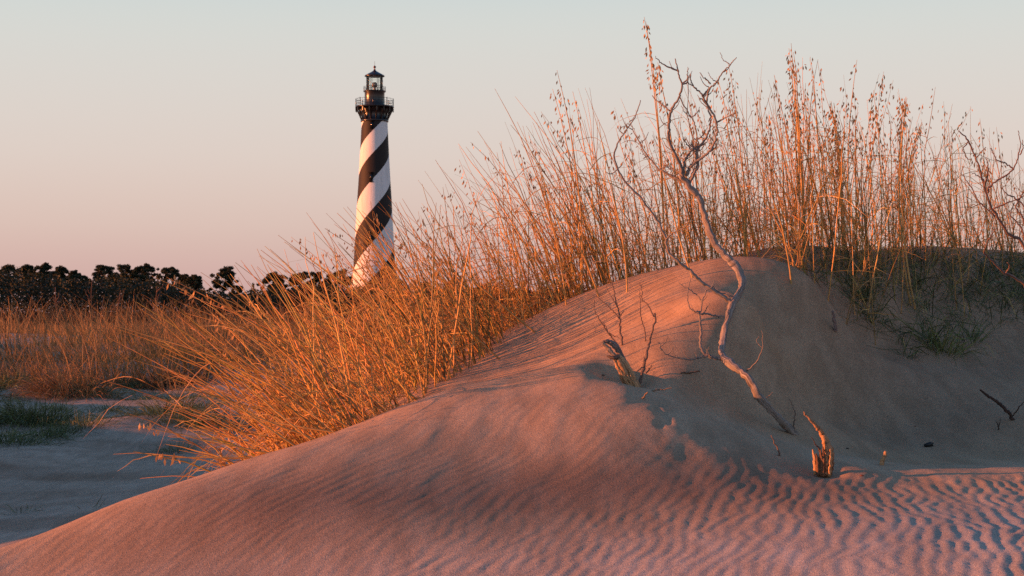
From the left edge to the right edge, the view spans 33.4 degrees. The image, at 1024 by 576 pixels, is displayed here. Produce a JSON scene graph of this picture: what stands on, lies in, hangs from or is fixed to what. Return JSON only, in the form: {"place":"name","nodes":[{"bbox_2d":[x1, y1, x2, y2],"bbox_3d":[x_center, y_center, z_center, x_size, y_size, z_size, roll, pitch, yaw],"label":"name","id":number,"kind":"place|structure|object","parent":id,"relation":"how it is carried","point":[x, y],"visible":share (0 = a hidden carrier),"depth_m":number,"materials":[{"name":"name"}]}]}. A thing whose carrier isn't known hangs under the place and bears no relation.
{"place":"outdoors","nodes":[
{"label":"outdoors","id":0,"kind":"place"},
{"bbox_2d":[2,500,41,514],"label":"grass tussock","id":1,"kind":"object","parent":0,"point":[22,510],"depth_m":15.94,"materials":[{"name":"green plant"}]},
{"bbox_2d":[0,245,1023,575],"bbox_3d":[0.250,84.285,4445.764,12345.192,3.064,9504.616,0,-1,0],"label":"ground","id":2,"kind":"structure","parent":0,"point":[546,449],"depth_m":7.70,"materials":[{"name":"beige sand"}]},
{"bbox_2d":[0,264,23,292],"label":"pine tree","id":3,"kind":"object","parent":2,"relation":"on","point":[9,267],"visible":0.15,"depth_m":284.22,"materials":[{"name":"green plant"}]},
{"bbox_2d":[0,366,37,391],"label":"grass tussock","id":4,"kind":"object","parent":2,"relation":"on","point":[7,382],"depth_m":39.09,"materials":[{"name":"green plant"}]},
{"bbox_2d":[18,264,34,278],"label":"pine tree","id":5,"kind":"object","parent":2,"relation":"on","point":[26,267],"visible":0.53,"depth_m":298.08,"materials":[{"name":"green plant"}]},
{"bbox_2d":[33,262,52,307],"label":"pine tree","id":6,"kind":"object","parent":2,"relation":"on","point":[43,269],"visible":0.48,"depth_m":266.51,"materials":[{"name":"green plant"}]},
{"bbox_2d":[0,414,102,448],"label":"grass tussock","id":7,"kind":"object","parent":2,"relation":"on","point":[19,441],"depth_m":24.28,"materials":[{"name":"green plant"}]},
{"bbox_2d":[4,416,106,442],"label":"grass tussock","id":8,"kind":"object","parent":2,"relation":"on","point":[51,432],"depth_m":25.23,"materials":[{"name":"green plant"}]},
{"bbox_2d":[53,287,61,324],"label":"dead snag","id":9,"kind":"object","parent":2,"relation":"on","point":[56,300],"visible":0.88,"depth_m":149.98,"materials":[{"name":"brown wood"}]},
{"bbox_2d":[51,265,69,311],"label":"pine tree","id":10,"kind":"object","parent":2,"relation":"on","point":[61,271],"visible":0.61,"depth_m":294.92,"materials":[{"name":"green plant"}]},
{"bbox_2d":[0,386,120,429],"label":"grass tussock","id":11,"kind":"object","parent":2,"relation":"on","point":[18,416],"depth_m":28.56,"materials":[{"name":"green plant"}]},
{"bbox_2d":[40,401,82,413],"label":"grass tussock","id":12,"kind":"object","parent":2,"relation":"on","point":[61,406],"depth_m":33.19,"materials":[{"name":"green plant"}]},
{"bbox_2d":[65,270,83,282],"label":"pine tree","id":13,"kind":"object","parent":2,"relation":"on","point":[73,274],"visible":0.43,"depth_m":288.39,"materials":[{"name":"green plant"}]},
{"bbox_2d":[0,361,149,402],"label":"grass tussock","id":14,"kind":"object","parent":2,"relation":"on","point":[41,387],"depth_m":37.87,"materials":[{"name":"plant"}]},
{"bbox_2d":[80,275,90,294],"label":"pine tree","id":15,"kind":"object","parent":2,"relation":"on","point":[84,277],"visible":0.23,"depth_m":269.09,"materials":[{"name":"green plant"}]},
{"bbox_2d":[34,408,142,434],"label":"grass tussock","id":16,"kind":"object","parent":2,"relation":"on","point":[90,424],"depth_m":25.98,"materials":[{"name":"green plant"}]},
{"bbox_2d":[84,280,96,319],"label":"dead snag","id":17,"kind":"object","parent":2,"relation":"on","point":[90,298],"visible":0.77,"depth_m":159.99,"materials":[{"name":"brown wood"}]},
{"bbox_2d":[69,378,129,398],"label":"grass tussock","id":18,"kind":"object","parent":2,"relation":"on","point":[109,391],"depth_m":38.77,"materials":[{"name":"green plant"}]},
{"bbox_2d":[91,264,119,281],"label":"pine tree","id":19,"kind":"object","parent":2,"relation":"on","point":[98,269],"visible":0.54,"depth_m":301.21,"materials":[{"name":"green plant"}]},
{"bbox_2d":[74,399,136,413],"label":"grass tussock","id":20,"kind":"object","parent":2,"relation":"on","point":[109,408],"depth_m":33.46,"materials":[{"name":"green plant"}]},
{"bbox_2d":[113,291,122,321],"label":"dead snag","id":21,"kind":"object","parent":2,"relation":"on","point":[118,303],"visible":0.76,"depth_m":149.98,"materials":[{"name":"brown wood"}]},
{"bbox_2d":[112,264,133,287],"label":"pine tree","id":22,"kind":"object","parent":2,"relation":"on","point":[123,269],"visible":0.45,"depth_m":277.35,"materials":[{"name":"green plant"}]},
{"bbox_2d":[98,375,168,389],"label":"grass tussock","id":23,"kind":"object","parent":2,"relation":"on","point":[131,386],"depth_m":41.61,"materials":[{"name":"green plant"}]},
{"bbox_2d":[127,265,148,309],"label":"pine tree","id":24,"kind":"object","parent":2,"relation":"on","point":[139,272],"visible":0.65,"depth_m":276.78,"materials":[{"name":"green plant"}]},
{"bbox_2d":[143,263,159,313],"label":"pine tree","id":25,"kind":"object","parent":2,"relation":"on","point":[151,269],"visible":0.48,"depth_m":302.14,"materials":[{"name":"green plant"}]},
{"bbox_2d":[150,281,164,316],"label":"dead snag","id":26,"kind":"object","parent":2,"relation":"on","point":[156,296],"visible":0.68,"depth_m":154.99,"materials":[{"name":"brown wood"}]},
{"bbox_2d":[83,354,237,391],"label":"grass tussock","id":27,"kind":"object","parent":2,"relation":"on","point":[146,386],"depth_m":41.78,"materials":[{"name":"plant"}]},
{"bbox_2d":[0,378,323,448],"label":"ground cover","id":28,"kind":"object","parent":2,"relation":"on","point":[140,398],"visible":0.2,"depth_m":37.04,"materials":[{"name":"green plant"}]},
{"bbox_2d":[156,267,174,285],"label":"pine tree","id":29,"kind":"object","parent":2,"relation":"on","point":[165,272],"visible":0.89,"depth_m":269.35,"materials":[{"name":"green plant"}]},
{"bbox_2d":[74,388,263,430],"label":"grass tussock","id":30,"kind":"object","parent":2,"relation":"on","point":[163,410],"depth_m":27.47,"materials":[{"name":"green plant"}]},
{"bbox_2d":[134,438,210,456],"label":"grass tussock","id":31,"kind":"object","parent":2,"relation":"on","point":[165,450],"depth_m":23.72,"materials":[{"name":"green plant"}]},
{"bbox_2d":[166,266,180,281],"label":"pine tree","id":32,"kind":"object","parent":2,"relation":"on","point":[174,270],"visible":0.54,"depth_m":287.72,"materials":[{"name":"green plant"}]},
{"bbox_2d":[176,274,188,286],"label":"pine tree","id":33,"kind":"object","parent":2,"relation":"on","point":[183,277],"visible":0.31,"depth_m":295.88,"materials":[{"name":"green plant"}]},
{"bbox_2d":[183,274,202,312],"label":"pine tree","id":34,"kind":"object","parent":2,"relation":"on","point":[194,281],"visible":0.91,"depth_m":266.54,"materials":[{"name":"green plant"}]},
{"bbox_2d":[129,404,275,436],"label":"grass tussock","id":35,"kind":"object","parent":2,"relation":"on","point":[180,423],"depth_m":26.32,"materials":[{"name":"green plant"}]},
{"bbox_2d":[155,453,252,476],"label":"bent stem","id":36,"kind":"object","parent":2,"relation":"on","point":[161,457],"visible":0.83,"depth_m":7.90,"materials":[{"name":"plant"}]},
{"bbox_2d":[138,423,307,453],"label":"bent stem","id":37,"kind":"object","parent":2,"relation":"on","point":[147,427],"visible":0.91,"depth_m":7.97,"materials":[{"name":"plant"}]},
{"bbox_2d":[208,265,238,291],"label":"pine tree","id":38,"kind":"object","parent":2,"relation":"on","point":[225,272],"visible":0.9,"depth_m":297.01,"materials":[{"name":"green plant"}]},
{"bbox_2d":[228,285,242,296],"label":"pine tree","id":39,"kind":"object","parent":2,"relation":"on","point":[239,289],"visible":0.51,"depth_m":285.82,"materials":[{"name":"green plant"}]},
{"bbox_2d":[177,385,314,456],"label":"bent stem","id":40,"kind":"object","parent":2,"relation":"on","point":[277,425],"visible":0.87,"depth_m":8.29,"materials":[{"name":"plant"}]},
{"bbox_2d":[202,382,293,445],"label":"bent stem","id":41,"kind":"object","parent":2,"relation":"on","point":[283,438],"visible":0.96,"depth_m":8.09,"materials":[{"name":"plant"}]},
{"bbox_2d":[203,412,333,432],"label":"bent stem","id":42,"kind":"object","parent":2,"relation":"on","point":[282,423],"visible":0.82,"depth_m":8.51,"materials":[{"name":"plant"}]},
{"bbox_2d":[256,271,288,311],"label":"pine tree","id":43,"kind":"object","parent":2,"relation":"on","point":[265,281],"visible":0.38,"depth_m":270.65,"materials":[{"name":"green plant"}]},
{"bbox_2d":[0,288,561,390],"bbox_3d":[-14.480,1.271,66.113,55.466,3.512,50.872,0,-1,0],"label":"meadow grass","id":44,"kind":"structure","parent":2,"relation":"on","point":[64,331],"depth_m":46.10,"materials":[{"name":"plant"}]},
{"bbox_2d":[231,374,334,440],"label":"bent stem","id":45,"kind":"object","parent":2,"relation":"on","point":[292,425],"visible":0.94,"depth_m":8.25,"materials":[{"name":"plant"}]},
{"bbox_2d":[215,343,364,426],"bbox_3d":[-1.107,0.491,8.553,0.797,0.446,0.120,0,-1,6],"label":"bent stem","id":46,"kind":"object","parent":2,"relation":"on","point":[334,418],"visible":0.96,"depth_m":8.56,"materials":[{"name":"plant"}]},
{"bbox_2d":[0,266,585,322],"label":"thicket","id":47,"kind":"object","parent":2,"relation":"on","point":[107,287],"visible":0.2,"depth_m":242.72,"materials":[{"name":"green plant"}]},
{"bbox_2d":[284,271,308,290],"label":"pine tree","id":48,"kind":"object","parent":2,"relation":"on","point":[298,274],"visible":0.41,"depth_m":302.43,"materials":[{"name":"green plant"}]},
{"bbox_2d":[305,271,323,292],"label":"pine tree","id":49,"kind":"object","parent":2,"relation":"on","point":[314,275],"visible":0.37,"depth_m":274.83,"materials":[{"name":"green plant"}]},
{"bbox_2d":[322,274,338,287],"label":"pine tree","id":50,"kind":"object","parent":2,"relation":"on","point":[327,277],"visible":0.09,"depth_m":279.65,"materials":[{"name":"green plant"}]},
{"bbox_2d":[333,268,352,287],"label":"pine tree","id":51,"kind":"object","parent":2,"relation":"on","point":[350,277],"visible":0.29,"depth_m":300.90,"materials":[{"name":"green plant"}]},
{"bbox_2d":[352,66,395,287],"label":"lighthouse","id":52,"kind":"object","parent":2,"relation":"on","point":[374,182],"visible":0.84,"depth_m":415.47,"materials":[{"name":"paint"}]},
{"bbox_2d":[368,172,373,181],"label":"window","id":53,"kind":"structure","parent":52,"relation":"in","point":[370,173],"depth_m":414.49,"materials":[{"name":"black glass"}]},
{"bbox_2d":[369,120,373,128],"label":"window","id":54,"kind":"structure","parent":52,"relation":"in","point":[371,121],"depth_m":415.41,"materials":[{"name":"glass"}]},
{"bbox_2d":[388,307,465,362],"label":"dry reed","id":55,"kind":"object","parent":2,"relation":"on","point":[461,360],"visible":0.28,"depth_m":11.11,"materials":[{"name":"plant"}]},
{"bbox_2d":[410,278,481,393],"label":"dry reed","id":56,"kind":"object","parent":2,"relation":"on","point":[425,340],"visible":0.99,"depth_m":10.05,"materials":[{"name":"plant"}]},
{"bbox_2d":[421,277,499,363],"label":"dry reed","id":57,"kind":"object","parent":2,"relation":"on","point":[486,347],"visible":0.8,"depth_m":10.78,"materials":[{"name":"plant"}]},
{"bbox_2d":[426,234,535,332],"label":"dry reed","id":58,"kind":"object","parent":2,"relation":"on","point":[516,317],"visible":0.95,"depth_m":11.24,"materials":[{"name":"plant"}]},
{"bbox_2d":[59,57,1023,483],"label":"sea oats","id":59,"kind":"object","parent":2,"relation":"on","point":[395,361],"visible":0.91,"depth_m":11.79,"materials":[{"name":"plant"}]},
{"bbox_2d":[496,91,599,304],"bbox_3d":[0.246,-0.604,11.482,0.722,1.473,0.084,0,-1,3],"label":"sea oats stalk","id":60,"kind":"object","parent":2,"relation":"on","point":[548,215],"visible":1,"depth_m":11.48,"materials":[{"name":"plant"}]},
{"bbox_2d":[538,176,598,296],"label":"dry reed","id":61,"kind":"object","parent":2,"relation":"on","point":[567,223],"visible":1,"depth_m":11.40,"materials":[{"name":"plant"}]},
{"bbox_2d":[547,72,610,293],"bbox_3d":[0.455,-0.720,11.794,0.438,1.561,0.479,0,-1,0],"label":"sea oats stalk","id":62,"kind":"object","parent":2,"relation":"on","point":[581,257],"visible":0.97,"depth_m":11.77,"materials":[{"name":"plant"}]},
{"bbox_2d":[572,94,608,284],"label":"sea oats stalk","id":63,"kind":"object","parent":2,"relation":"on","point":[592,202],"visible":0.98,"depth_m":11.80,"materials":[{"name":"plant"}]},
{"bbox_2d":[593,300,618,343],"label":"twig shrub","id":64,"kind":"object","parent":2,"relation":"on","point":[609,334],"visible":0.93,"depth_m":9.81,"materials":[{"name":"brown wood"}]},
{"bbox_2d":[596,273,623,345],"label":"twig shrub","id":65,"kind":"object","parent":2,"relation":"on","point":[619,326],"visible":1,"depth_m":9.74,"materials":[{"name":"brown wood"}]},
{"bbox_2d":[602,162,627,291],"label":"dry reed","id":66,"kind":"object","parent":2,"relation":"on","point":[622,239],"visible":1,"depth_m":11.28,"materials":[{"name":"plant"}]},
{"bbox_2d":[601,339,640,387],"bbox_3d":[0.609,0.473,9.071,0.260,0.403,0.110,0,-1,-12],"label":"hollow stump","id":67,"kind":"object","parent":2,"relation":"on","point":[627,376],"visible":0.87,"depth_m":9.05,"materials":[{"name":"brown wood"}]},
{"bbox_2d":[639,293,645,340],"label":"twig shrub","id":68,"kind":"object","parent":2,"relation":"on","point":[641,318],"visible":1,"depth_m":9.66,"materials":[{"name":"brown wood"}]},
{"bbox_2d":[636,283,656,383],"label":"twig shrub","id":69,"kind":"object","parent":2,"relation":"on","point":[644,360],"visible":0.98,"depth_m":9.22,"materials":[{"name":"brown wood"}]},
{"bbox_2d":[614,18,682,267],"bbox_3d":[0.944,-1.008,11.940,0.527,1.780,0.257,0,-1,0],"label":"sea oats stalk","id":70,"kind":"object","parent":2,"relation":"on","point":[657,119],"visible":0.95,"depth_m":11.91,"materials":[{"name":"plant"}]},
{"bbox_2d":[653,65,684,262],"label":"sea oats stalk","id":71,"kind":"object","parent":2,"relation":"on","point":[659,84],"visible":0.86,"depth_m":11.86,"materials":[{"name":"plant"}]},
{"bbox_2d":[660,139,692,277],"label":"dry reed","id":72,"kind":"object","parent":2,"relation":"on","point":[674,216],"visible":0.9,"depth_m":11.03,"materials":[{"name":"plant"}]},
{"bbox_2d":[680,370,699,373],"bbox_3d":[0.965,0.457,9.241,0.112,0.022,0.017,0,-1,-8],"label":"stick","id":73,"kind":"object","parent":2,"relation":"on","point":[690,372],"visible":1,"depth_m":9.24,"materials":[{"name":"brown wood"}]},
{"bbox_2d":[606,53,798,434],"bbox_3d":[1.044,-0.242,9.277,1.028,2.106,0.690,0,-1,15],"label":"dead tree","id":74,"kind":"object","parent":2,"relation":"on","point":[758,396],"visible":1,"depth_m":9.38,"materials":[{"name":"brown wood"}]},
{"bbox_2d":[704,64,769,255],"bbox_3d":[1.598,-0.890,12.022,0.526,1.392,0.204,0,-1,-5],"label":"sea oats stalk","id":75,"kind":"object","parent":2,"relation":"on","point":[740,152],"visible":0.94,"depth_m":12.07,"materials":[{"name":"plant"}]},
{"bbox_2d":[758,161,791,283],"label":"dry reed","id":76,"kind":"object","parent":2,"relation":"on","point":[781,231],"visible":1,"depth_m":11.04,"materials":[{"name":"plant"}]},
{"bbox_2d":[771,435,780,455],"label":"twig shrub","id":77,"kind":"object","parent":2,"relation":"on","point":[776,446],"visible":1,"depth_m":7.79,"materials":[{"name":"brown wood"}]},
{"bbox_2d":[789,399,795,428],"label":"twig shrub","id":78,"kind":"object","parent":2,"relation":"on","point":[794,415],"visible":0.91,"depth_m":9.13,"materials":[{"name":"brown wood"}]},
{"bbox_2d":[788,57,823,247],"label":"sea oats stalk","id":79,"kind":"object","parent":2,"relation":"on","point":[818,149],"visible":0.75,"depth_m":12.53,"materials":[{"name":"plant"}]},
{"bbox_2d":[780,46,845,253],"bbox_3d":[2.123,-1.005,12.384,0.512,1.557,0.505,0,-1,0],"label":"sea oats stalk","id":80,"kind":"object","parent":2,"relation":"on","point":[796,105],"visible":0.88,"depth_m":12.29,"materials":[{"name":"plant"}]},
{"bbox_2d":[804,412,834,477],"bbox_3d":[1.364,0.696,7.579,0.144,0.298,0.064,0,-1,0],"label":"splintered stump","id":81,"kind":"object","parent":2,"relation":"on","point":[823,464],"visible":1,"depth_m":7.57,"materials":[{"name":"brown wood"}]},
{"bbox_2d":[831,310,836,331],"bbox_3d":[2.067,0.213,10.935,0.030,0.142,0.059,-1,-1,27],"label":"stick","id":82,"kind":"object","parent":2,"relation":"on","point":[834,323],"visible":1,"depth_m":10.93,"materials":[{"name":"brown wood"}]},
{"bbox_2d":[804,103,880,252],"bbox_3d":[2.467,-0.816,12.638,0.698,1.137,0.354,0,-1,0],"label":"sea oats stalk","id":83,"kind":"object","parent":2,"relation":"on","point":[839,162],"visible":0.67,"depth_m":12.59,"materials":[{"name":"plant"}]},
{"bbox_2d":[844,62,862,244],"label":"sea oats stalk","id":84,"kind":"object","parent":2,"relation":"on","point":[849,134],"visible":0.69,"depth_m":12.76,"materials":[{"name":"plant"}]},
{"bbox_2d":[837,278,883,308],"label":"beach grass clump","id":85,"kind":"object","parent":2,"relation":"on","point":[858,292],"visible":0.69,"depth_m":11.95,"materials":[{"name":"green plant"}]},
{"bbox_2d":[842,290,907,334],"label":"beach grass clump","id":86,"kind":"object","parent":2,"relation":"on","point":[879,316],"visible":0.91,"depth_m":11.80,"materials":[{"name":"green plant"}]},
{"bbox_2d":[879,451,886,464],"bbox_3d":[1.734,0.796,7.972,0.037,0.071,0.029,0,-1,0],"label":"wood peg","id":87,"kind":"object","parent":2,"relation":"on","point":[882,460],"visible":1,"depth_m":7.96,"materials":[{"name":"brown wood"}]},
{"bbox_2d":[868,90,906,268],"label":"sea oats stalk","id":88,"kind":"object","parent":2,"relation":"on","point":[872,97],"visible":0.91,"depth_m":12.76,"materials":[{"name":"plant"}]},
{"bbox_2d":[771,219,1023,355],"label":"beach grass","id":89,"kind":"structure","parent":2,"relation":"on","point":[934,255],"depth_m":12.52,"materials":[{"name":"green plant"}]},
{"bbox_2d":[871,98,927,309],"bbox_3d":[2.768,-0.611,12.314,0.504,1.546,0.255,0,-1,0],"label":"sea oats stalk","id":90,"kind":"object","parent":2,"relation":"on","point":[903,126],"visible":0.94,"depth_m":12.31,"materials":[{"name":"plant"}]},
{"bbox_2d":[874,123,925,270],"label":"sea oats stalk","id":91,"kind":"object","parent":2,"relation":"on","point":[922,190],"visible":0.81,"depth_m":12.89,"materials":[{"name":"plant"}]},
{"bbox_2d":[883,340,933,359],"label":"beach grass clump","id":92,"kind":"object","parent":2,"relation":"on","point":[907,355],"visible":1,"depth_m":11.49,"materials":[{"name":"green plant"}]},
{"bbox_2d":[890,296,967,344],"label":"beach grass clump","id":93,"kind":"object","parent":2,"relation":"on","point":[931,330],"visible":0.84,"depth_m":11.80,"materials":[{"name":"green plant"}]},
{"bbox_2d":[924,442,933,446],"bbox_3d":[2.344,0.879,9.602,0.060,0.030,0.040,0,-1,0],"label":"shell scrap","id":94,"kind":"object","parent":2,"relation":"on","point":[929,444],"visible":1,"depth_m":9.59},
{"bbox_2d":[867,303,1008,365],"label":"beach grass clump","id":95,"kind":"object","parent":2,"relation":"on","point":[942,348],"visible":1,"depth_m":11.65,"materials":[{"name":"green plant"}]},
{"bbox_2d":[952,122,987,252],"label":"sea oats stalk","id":96,"kind":"object","parent":2,"relation":"on","point":[979,123],"visible":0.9,"depth_m":13.20,"materials":[{"name":"plant"}]},
{"bbox_2d":[943,307,1023,352],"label":"beach grass clump","id":97,"kind":"object","parent":2,"relation":"on","point":[974,333],"visible":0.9,"depth_m":11.94,"materials":[{"name":"plant"}]},
{"bbox_2d":[958,130,1023,284],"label":"dead bush","id":98,"kind":"object","parent":2,"relation":"on","point":[1019,239],"visible":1,"depth_m":11.29,"materials":[{"name":"brown wood"}]},
{"bbox_2d":[980,389,1023,420],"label":"stick","id":99,"kind":"object","parent":2,"relation":"on","point":[1004,408],"visible":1,"depth_m":9.76,"materials":[{"name":"brown wood"}]},
{"bbox_2d":[0,0,1023,318],"label":"sky","id":100,"kind":"structure","parent":0,"point":[188,136],"materials":[{"name":"pink"}]}
]}

